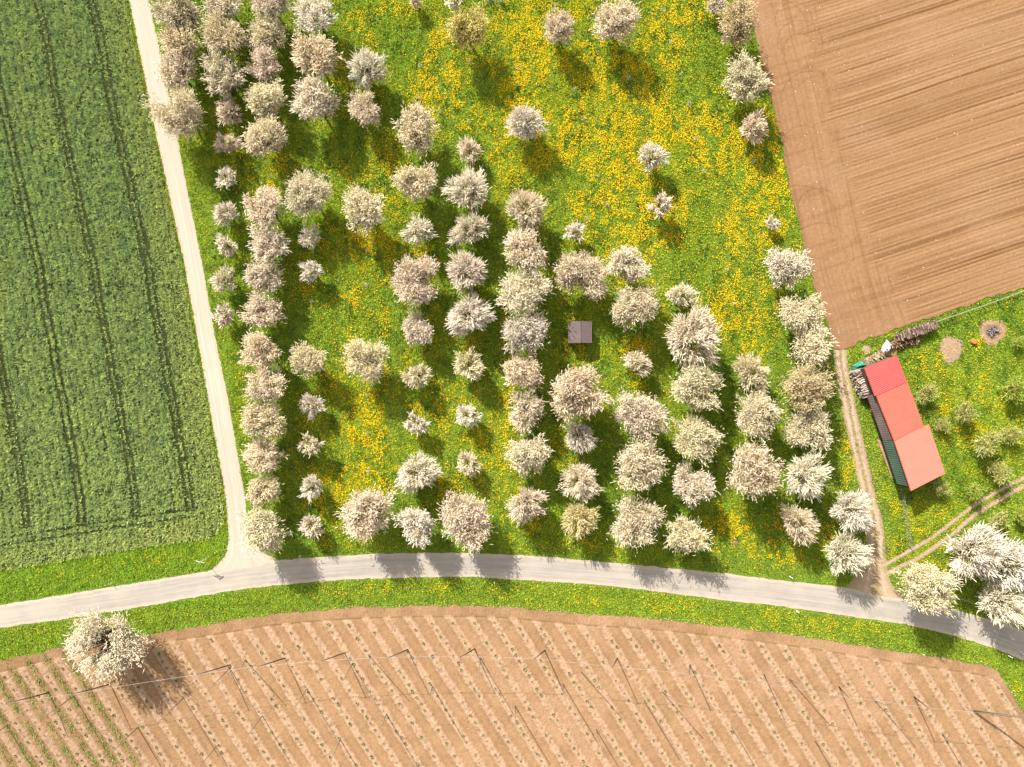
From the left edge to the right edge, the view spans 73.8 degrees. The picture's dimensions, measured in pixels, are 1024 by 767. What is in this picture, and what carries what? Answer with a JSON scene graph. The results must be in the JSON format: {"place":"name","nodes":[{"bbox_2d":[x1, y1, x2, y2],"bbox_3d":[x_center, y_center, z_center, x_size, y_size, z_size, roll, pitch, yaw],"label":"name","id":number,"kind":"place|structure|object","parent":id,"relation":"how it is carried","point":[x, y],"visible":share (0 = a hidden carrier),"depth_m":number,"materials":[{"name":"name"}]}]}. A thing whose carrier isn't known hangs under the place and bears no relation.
{"place":"outdoors","nodes":[
{"label":"outdoors","id":0,"kind":"place"},
{"bbox_2d":[0,0,224,570],"bbox_3d":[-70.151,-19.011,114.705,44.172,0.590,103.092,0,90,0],"label":"cereal crop","id":1,"kind":"object","parent":0,"point":[53,192],"visible":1,"depth_m":114.86,"materials":[{"name":"green plant"}]},
{"bbox_2d":[129,0,277,569],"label":"gravel track","id":2,"kind":"structure","parent":0,"point":[169,150],"depth_m":114.96,"materials":[{"name":"grey gravel"}]},
{"bbox_2d":[0,0,1023,712],"bbox_3d":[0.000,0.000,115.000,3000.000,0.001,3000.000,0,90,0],"label":"ground","id":3,"kind":"structure","parent":0,"point":[452,296],"depth_m":115.00,"materials":[{"name":"green plant"}]},
{"bbox_2d":[61,607,154,685],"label":"blossom tree","id":4,"kind":"object","parent":3,"relation":"on","point":[115,639],"visible":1,"depth_m":109.06,"materials":[{"name":"white plant"}]},
{"bbox_2d":[139,0,204,34],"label":"blossom tree","id":5,"kind":"object","parent":3,"relation":"on","point":[178,12],"visible":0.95,"depth_m":108.43,"materials":[{"name":"white plant"}]},
{"bbox_2d":[140,80,206,140],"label":"blossom tree","id":6,"kind":"object","parent":3,"relation":"on","point":[181,114],"visible":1,"depth_m":108.30,"materials":[{"name":"white plant"}]},
{"bbox_2d":[150,46,199,90],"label":"blossom tree","id":7,"kind":"object","parent":3,"relation":"on","point":[175,68],"visible":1,"depth_m":109.21,"materials":[{"name":"white plant"}]},
{"bbox_2d":[156,21,204,68],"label":"blossom tree","id":8,"kind":"object","parent":3,"relation":"on","point":[183,42],"visible":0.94,"depth_m":108.96,"materials":[{"name":"white plant"}]},
{"bbox_2d":[193,7,250,59],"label":"blossom tree","id":9,"kind":"object","parent":3,"relation":"on","point":[222,36],"visible":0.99,"depth_m":108.98,"materials":[{"name":"white plant"}]},
{"bbox_2d":[198,44,245,99],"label":"blossom tree","id":10,"kind":"object","parent":3,"relation":"on","point":[225,78],"visible":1,"depth_m":109.62,"materials":[{"name":"white plant"}]},
{"bbox_2d":[200,0,246,24],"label":"blossom tree","id":11,"kind":"object","parent":3,"relation":"on","point":[229,8],"visible":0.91,"depth_m":109.85,"materials":[{"name":"white plant"}]},
{"bbox_2d":[238,330,284,367],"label":"blossom tree","id":12,"kind":"object","parent":3,"relation":"on","point":[260,350],"visible":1,"depth_m":109.24,"materials":[{"name":"beige plant"}]},
{"bbox_2d":[236,289,287,331],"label":"blossom tree","id":13,"kind":"object","parent":3,"relation":"on","point":[261,312],"visible":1,"depth_m":110.15,"materials":[{"name":"white plant"}]},
{"bbox_2d":[241,43,282,81],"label":"blossom tree","id":14,"kind":"object","parent":3,"relation":"on","point":[265,67],"visible":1,"depth_m":110.23,"materials":[{"name":"white plant"}]},
{"bbox_2d":[239,401,286,438],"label":"blossom tree","id":15,"kind":"object","parent":3,"relation":"on","point":[262,420],"visible":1,"depth_m":108.84,"materials":[{"name":"beige plant"}]},
{"bbox_2d":[240,184,285,234],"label":"blossom tree","id":16,"kind":"object","parent":3,"relation":"on","point":[264,205],"visible":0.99,"depth_m":109.40,"materials":[{"name":"white plant"}]},
{"bbox_2d":[234,506,293,556],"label":"blossom tree","id":17,"kind":"object","parent":3,"relation":"on","point":[261,530],"visible":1,"depth_m":108.79,"materials":[{"name":"beige plant"}]},
{"bbox_2d":[240,435,287,477],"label":"blossom tree","id":18,"kind":"object","parent":3,"relation":"on","point":[263,456],"visible":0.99,"depth_m":109.42,"materials":[{"name":"beige plant"}]},
{"bbox_2d":[242,253,285,298],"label":"blossom tree","id":19,"kind":"object","parent":3,"relation":"on","point":[261,277],"visible":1,"depth_m":109.96,"materials":[{"name":"white plant"}]},
{"bbox_2d":[243,472,284,512],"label":"blossom tree","id":20,"kind":"object","parent":3,"relation":"on","point":[262,490],"visible":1,"depth_m":109.96,"materials":[{"name":"beige plant"}]},
{"bbox_2d":[241,113,288,160],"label":"blossom tree","id":21,"kind":"object","parent":3,"relation":"on","point":[263,135],"visible":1,"depth_m":109.39,"materials":[{"name":"white plant"}]},
{"bbox_2d":[243,77,287,120],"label":"blossom tree","id":22,"kind":"object","parent":3,"relation":"on","point":[264,99],"visible":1,"depth_m":110.09,"materials":[{"name":"white plant"}]},
{"bbox_2d":[242,363,289,405],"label":"blossom tree","id":23,"kind":"object","parent":3,"relation":"on","point":[266,385],"visible":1,"depth_m":108.76,"materials":[{"name":"beige plant"}]},
{"bbox_2d":[245,10,290,50],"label":"blossom tree","id":24,"kind":"object","parent":3,"relation":"on","point":[268,30],"visible":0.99,"depth_m":110.34,"materials":[{"name":"white plant"}]},
{"bbox_2d":[247,217,292,264],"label":"blossom tree","id":25,"kind":"object","parent":3,"relation":"on","point":[268,244],"visible":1,"depth_m":109.80,"materials":[{"name":"white plant"}]},
{"bbox_2d":[279,165,333,223],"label":"blossom tree","id":26,"kind":"object","parent":3,"relation":"on","point":[303,192],"visible":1,"depth_m":109.08,"materials":[{"name":"white plant"}]},
{"bbox_2d":[288,340,328,378],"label":"blossom tree","id":27,"kind":"object","parent":3,"relation":"on","point":[309,361],"visible":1,"depth_m":109.89,"materials":[{"name":"beige plant"}]},
{"bbox_2d":[289,0,338,33],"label":"blossom tree","id":28,"kind":"object","parent":3,"relation":"on","point":[313,15],"visible":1,"depth_m":109.81,"materials":[{"name":"white plant"}]},
{"bbox_2d":[289,73,341,123],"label":"blossom tree","id":29,"kind":"object","parent":3,"relation":"on","point":[314,100],"visible":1,"depth_m":108.93,"materials":[{"name":"white plant"}]},
{"bbox_2d":[290,27,351,78],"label":"blossom tree","id":30,"kind":"object","parent":3,"relation":"on","point":[317,58],"visible":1,"depth_m":108.21,"materials":[{"name":"white plant"}]},
{"bbox_2d":[336,334,389,385],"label":"blossom tree","id":31,"kind":"object","parent":3,"relation":"on","point":[363,355],"visible":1,"depth_m":109.54,"materials":[{"name":"beige plant"}]},
{"bbox_2d":[345,89,380,128],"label":"blossom tree","id":32,"kind":"object","parent":3,"relation":"on","point":[362,109],"visible":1,"depth_m":110.41,"materials":[{"name":"white plant"}]},
{"bbox_2d":[340,182,386,235],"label":"blossom tree","id":33,"kind":"object","parent":3,"relation":"on","point":[366,209],"visible":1,"depth_m":108.79,"materials":[{"name":"white plant"}]},
{"bbox_2d":[341,47,390,90],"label":"blossom tree","id":34,"kind":"object","parent":3,"relation":"on","point":[366,61],"visible":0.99,"depth_m":110.41,"materials":[{"name":"white plant"}]},
{"bbox_2d":[334,483,398,544],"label":"blossom tree","id":35,"kind":"object","parent":3,"relation":"on","point":[364,512],"visible":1,"depth_m":108.81,"materials":[{"name":"beige plant"}]},
{"bbox_2d":[389,160,438,202],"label":"blossom tree","id":36,"kind":"object","parent":3,"relation":"on","point":[413,181],"visible":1,"depth_m":109.32,"materials":[{"name":"white plant"}]},
{"bbox_2d":[391,506,437,549],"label":"blossom tree","id":37,"kind":"object","parent":3,"relation":"on","point":[416,525],"visible":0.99,"depth_m":109.07,"materials":[{"name":"white plant"}]},
{"bbox_2d":[390,251,439,307],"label":"blossom tree","id":38,"kind":"object","parent":3,"relation":"on","point":[415,275],"visible":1,"depth_m":109.53,"materials":[{"name":"white plant"}]},
{"bbox_2d":[392,99,440,158],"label":"blossom tree","id":39,"kind":"object","parent":3,"relation":"on","point":[417,125],"visible":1,"depth_m":109.26,"materials":[{"name":"white plant"}]},
{"bbox_2d":[401,308,433,347],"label":"blossom tree","id":40,"kind":"object","parent":3,"relation":"on","point":[417,330],"visible":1,"depth_m":110.65,"materials":[{"name":"white plant"}]},
{"bbox_2d":[395,450,442,493],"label":"blossom tree","id":41,"kind":"object","parent":3,"relation":"on","point":[424,474],"visible":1,"depth_m":110.41,"materials":[{"name":"white plant"}]},
{"bbox_2d":[399,212,438,246],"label":"blossom tree","id":42,"kind":"object","parent":3,"relation":"on","point":[420,225],"visible":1,"depth_m":111.18,"materials":[{"name":"white plant"}]},
{"bbox_2d":[441,0,489,50],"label":"blossom tree","id":43,"kind":"object","parent":3,"relation":"on","point":[462,29],"visible":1,"depth_m":108.77,"materials":[{"name":"beige plant"}]},
{"bbox_2d":[436,490,496,557],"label":"blossom tree","id":44,"kind":"object","parent":3,"relation":"on","point":[465,521],"visible":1,"depth_m":108.71,"materials":[{"name":"beige plant"}]},
{"bbox_2d":[441,164,492,209],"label":"blossom tree","id":45,"kind":"object","parent":3,"relation":"on","point":[475,189],"visible":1,"depth_m":110.14,"materials":[{"name":"white plant"}]},
{"bbox_2d":[444,249,489,295],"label":"blossom tree","id":46,"kind":"object","parent":3,"relation":"on","point":[458,270],"visible":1,"depth_m":109.65,"materials":[{"name":"white plant"}]},
{"bbox_2d":[445,210,491,246],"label":"blossom tree","id":47,"kind":"object","parent":3,"relation":"on","point":[472,223],"visible":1,"depth_m":110.47,"materials":[{"name":"white plant"}]},
{"bbox_2d":[451,346,485,380],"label":"blossom tree","id":48,"kind":"object","parent":3,"relation":"on","point":[476,372],"visible":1,"depth_m":111.36,"materials":[{"name":"beige plant"}]},
{"bbox_2d":[444,291,496,336],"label":"blossom tree","id":49,"kind":"object","parent":3,"relation":"on","point":[471,322],"visible":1,"depth_m":110.31,"materials":[{"name":"white plant"}]},
{"bbox_2d":[0,0,1023,704],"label":"dandelions","id":50,"kind":"object","parent":3,"relation":"on","point":[610,200],"visible":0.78,"depth_m":114.78,"materials":[{"name":"yellow plant"}]},
{"bbox_2d":[501,349,544,391],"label":"blossom tree","id":51,"kind":"object","parent":3,"relation":"on","point":[517,368],"visible":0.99,"depth_m":109.32,"materials":[{"name":"beige plant"}]},
{"bbox_2d":[494,267,556,317],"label":"blossom tree","id":52,"kind":"object","parent":3,"relation":"on","point":[525,289],"visible":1,"depth_m":108.50,"materials":[{"name":"beige plant"}]},
{"bbox_2d":[502,228,548,276],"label":"blossom tree","id":53,"kind":"object","parent":3,"relation":"on","point":[527,253],"visible":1,"depth_m":108.61,"materials":[{"name":"beige plant"}]},
{"bbox_2d":[500,307,551,354],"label":"blossom tree","id":54,"kind":"object","parent":3,"relation":"on","point":[520,331],"visible":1,"depth_m":108.95,"materials":[{"name":"white plant"}]},
{"bbox_2d":[503,103,549,140],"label":"blossom tree","id":55,"kind":"object","parent":3,"relation":"on","point":[528,117],"visible":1,"depth_m":110.60,"materials":[{"name":"white plant"}]},
{"bbox_2d":[505,188,548,232],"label":"blossom tree","id":56,"kind":"object","parent":3,"relation":"on","point":[521,199],"visible":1,"depth_m":110.24,"materials":[{"name":"beige plant"}]},
{"bbox_2d":[508,389,546,437],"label":"blossom tree","id":57,"kind":"object","parent":3,"relation":"on","point":[526,411],"visible":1,"depth_m":109.59,"materials":[{"name":"beige plant"}]},
{"bbox_2d":[505,485,549,527],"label":"blossom tree","id":58,"kind":"object","parent":3,"relation":"on","point":[524,511],"visible":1,"depth_m":110.24,"materials":[{"name":"beige plant"}]},
{"bbox_2d":[503,433,552,478],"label":"blossom tree","id":59,"kind":"object","parent":3,"relation":"on","point":[527,454],"visible":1,"depth_m":109.49,"materials":[{"name":"beige plant"}]},
{"bbox_2d":[543,4,575,46],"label":"blossom tree","id":60,"kind":"object","parent":3,"relation":"on","point":[558,25],"visible":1,"depth_m":110.24,"materials":[{"name":"beige plant"}]},
{"bbox_2d":[556,460,603,502],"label":"blossom tree","id":61,"kind":"object","parent":3,"relation":"on","point":[584,483],"visible":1,"depth_m":110.63,"materials":[{"name":"beige plant"}]},
{"bbox_2d":[561,419,598,456],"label":"blossom tree","id":62,"kind":"object","parent":3,"relation":"on","point":[575,441],"visible":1,"depth_m":110.58,"materials":[{"name":"white plant"}]},
{"bbox_2d":[544,362,616,425],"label":"blossom tree","id":63,"kind":"object","parent":3,"relation":"on","point":[573,385],"visible":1,"depth_m":106.81,"materials":[{"name":"beige plant"}]},
{"bbox_2d":[561,500,600,542],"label":"blossom tree","id":64,"kind":"object","parent":3,"relation":"on","point":[579,513],"visible":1,"depth_m":110.76,"materials":[{"name":"beige plant"}]},
{"bbox_2d":[553,249,612,303],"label":"blossom tree","id":65,"kind":"object","parent":3,"relation":"on","point":[588,274],"visible":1,"depth_m":109.38,"materials":[{"name":"beige plant"}]},
{"bbox_2d":[589,0,641,45],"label":"blossom tree","id":66,"kind":"object","parent":3,"relation":"on","point":[622,17],"visible":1,"depth_m":109.13,"materials":[{"name":"beige plant"}]},
{"bbox_2d":[604,243,651,284],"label":"blossom tree","id":67,"kind":"object","parent":3,"relation":"on","point":[629,265],"visible":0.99,"depth_m":109.15,"materials":[{"name":"white plant"}]},
{"bbox_2d":[609,280,660,331],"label":"blossom tree","id":68,"kind":"object","parent":3,"relation":"on","point":[628,307],"visible":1,"depth_m":108.94,"materials":[{"name":"beige plant"}]},
{"bbox_2d":[607,494,667,556],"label":"blossom tree","id":69,"kind":"object","parent":3,"relation":"on","point":[634,524],"visible":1,"depth_m":109.34,"materials":[{"name":"beige plant"}]},
{"bbox_2d":[611,436,669,495],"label":"blossom tree","id":70,"kind":"object","parent":3,"relation":"on","point":[639,467],"visible":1,"depth_m":108.64,"materials":[{"name":"beige plant"}]},
{"bbox_2d":[611,385,671,441],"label":"blossom tree","id":71,"kind":"object","parent":3,"relation":"on","point":[636,415],"visible":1,"depth_m":108.54,"materials":[{"name":"beige plant"}]},
{"bbox_2d":[663,512,714,555],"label":"blossom tree","id":72,"kind":"object","parent":3,"relation":"on","point":[684,535],"visible":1,"depth_m":109.87,"materials":[{"name":"beige plant"}]},
{"bbox_2d":[662,297,723,373],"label":"blossom tree","id":73,"kind":"object","parent":3,"relation":"on","point":[685,334],"visible":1,"depth_m":107.84,"materials":[{"name":"white plant"}]},
{"bbox_2d":[668,363,724,412],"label":"blossom tree","id":74,"kind":"object","parent":3,"relation":"on","point":[695,385],"visible":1,"depth_m":108.11,"materials":[{"name":"beige plant"}]},
{"bbox_2d":[672,460,720,508],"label":"blossom tree","id":75,"kind":"object","parent":3,"relation":"on","point":[688,485],"visible":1,"depth_m":109.30,"materials":[{"name":"beige plant"}]},
{"bbox_2d":[669,412,727,467],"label":"blossom tree","id":76,"kind":"object","parent":3,"relation":"on","point":[699,436],"visible":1,"depth_m":109.45,"materials":[{"name":"beige plant"}]},
{"bbox_2d":[716,0,761,50],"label":"blossom tree","id":77,"kind":"object","parent":3,"relation":"on","point":[737,21],"visible":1,"depth_m":109.39,"materials":[{"name":"beige plant"}]},
{"bbox_2d":[721,46,775,104],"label":"blossom tree","id":78,"kind":"object","parent":3,"relation":"on","point":[748,82],"visible":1,"depth_m":109.48,"materials":[{"name":"beige plant"}]},
{"bbox_2d":[732,351,770,395],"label":"blossom tree","id":79,"kind":"object","parent":3,"relation":"on","point":[755,374],"visible":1,"depth_m":110.99,"materials":[{"name":"beige plant"}]},
{"bbox_2d":[740,107,767,145],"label":"blossom tree","id":80,"kind":"object","parent":3,"relation":"on","point":[754,123],"visible":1,"depth_m":111.48,"materials":[{"name":"beige plant"}]},
{"bbox_2d":[726,440,788,501],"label":"blossom tree","id":81,"kind":"object","parent":3,"relation":"on","point":[755,472],"visible":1,"depth_m":107.37,"materials":[{"name":"beige plant"}]},
{"bbox_2d":[733,386,786,445],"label":"blossom tree","id":82,"kind":"object","parent":3,"relation":"on","point":[759,411],"visible":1,"depth_m":109.27,"materials":[{"name":"beige plant"}]},
{"bbox_2d":[762,245,815,291],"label":"blossom tree","id":83,"kind":"object","parent":3,"relation":"on","point":[786,267],"visible":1,"depth_m":109.33,"materials":[{"name":"white plant"}]},
{"bbox_2d":[778,502,820,545],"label":"blossom tree","id":84,"kind":"object","parent":3,"relation":"on","point":[802,525],"visible":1,"depth_m":110.49,"materials":[{"name":"beige plant"}]},
{"bbox_2d":[775,292,827,339],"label":"blossom tree","id":85,"kind":"object","parent":3,"relation":"on","point":[796,315],"visible":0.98,"depth_m":109.20,"materials":[{"name":"beige plant"}]},
{"bbox_2d":[782,447,834,502],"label":"blossom tree","id":86,"kind":"object","parent":3,"relation":"on","point":[811,477],"visible":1,"depth_m":109.55,"materials":[{"name":"white plant"}]},
{"bbox_2d":[780,404,838,452],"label":"blossom tree","id":87,"kind":"object","parent":3,"relation":"on","point":[805,427],"visible":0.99,"depth_m":109.86,"materials":[{"name":"beige plant"}]},
{"bbox_2d":[780,360,839,415],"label":"blossom tree","id":88,"kind":"object","parent":3,"relation":"on","point":[810,388],"visible":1,"depth_m":108.34,"materials":[{"name":"beige plant"}]},
{"bbox_2d":[787,322,840,367],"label":"blossom tree","id":89,"kind":"object","parent":3,"relation":"on","point":[809,346],"visible":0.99,"depth_m":109.04,"materials":[{"name":"beige plant"}]},
{"bbox_2d":[820,529,874,576],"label":"blossom tree","id":90,"kind":"object","parent":3,"relation":"on","point":[852,552],"visible":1,"depth_m":110.16,"materials":[{"name":"white plant"}]},
{"bbox_2d":[828,489,875,532],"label":"blossom tree","id":91,"kind":"object","parent":3,"relation":"on","point":[845,512],"visible":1,"depth_m":110.03,"materials":[{"name":"white plant"}]},
{"bbox_2d":[855,355,944,490],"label":"barn","id":92,"kind":"structure","parent":3,"relation":"on","point":[908,448],"depth_m":111.43,"materials":[{"name":"red metal"}]},
{"bbox_2d":[890,561,963,618],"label":"blossom tree","id":93,"kind":"object","parent":3,"relation":"on","point":[930,586],"visible":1,"depth_m":108.02,"materials":[{"name":"beige plant"}]},
{"bbox_2d":[883,483,1023,576],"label":"wheel rut","id":94,"kind":"structure","parent":3,"relation":"on","point":[974,515],"depth_m":114.97,"materials":[{"name":"soil"}]},
{"bbox_2d":[883,476,1023,566],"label":"wheel rut","id":95,"kind":"structure","parent":3,"relation":"on","point":[946,526],"depth_m":114.97,"materials":[{"name":"soil"}]},
{"bbox_2d":[942,521,1015,580],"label":"blossom tree","id":96,"kind":"object","parent":3,"relation":"on","point":[969,546],"visible":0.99,"depth_m":109.01,"materials":[{"name":"white plant"}]},
{"bbox_2d":[974,579,1023,629],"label":"blossom tree","id":97,"kind":"object","parent":3,"relation":"on","point":[999,597],"visible":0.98,"depth_m":109.53,"materials":[{"name":"white plant"}]},
{"bbox_2d":[982,535,1023,591],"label":"blossom tree","id":98,"kind":"object","parent":3,"relation":"on","point":[1014,575],"visible":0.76,"depth_m":108.96,"materials":[{"name":"white plant"}]},
{"bbox_2d":[0,605,1023,766],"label":"hop field","id":99,"kind":"structure","parent":0,"point":[796,724],"depth_m":114.92,"materials":[{"name":"soil"}]},
{"bbox_2d":[0,611,1020,766],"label":"row weeds","id":100,"kind":"object","parent":99,"relation":"on","point":[69,729],"visible":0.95,"depth_m":114.88,"materials":[{"name":"green plant"}]},
{"bbox_2d":[2,639,1019,766],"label":"hop plants","id":101,"kind":"object","parent":99,"relation":"on","point":[312,732],"visible":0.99,"depth_m":114.70,"materials":[{"name":"green plant"}]},
{"bbox_2d":[0,553,1023,659],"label":"road","id":102,"kind":"structure","parent":0,"point":[830,599],"depth_m":114.95,"materials":[{"name":"grey asphalt"}]},
{"bbox_2d":[833,349,905,599],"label":"dirt track","id":103,"kind":"structure","parent":0,"point":[873,580],"depth_m":114.97,"materials":[{"name":"brown soil"}]},
{"bbox_2d":[748,0,1023,349],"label":"ploughed field","id":104,"kind":"structure","parent":0,"point":[964,212],"depth_m":114.91,"materials":[{"name":"soil"}]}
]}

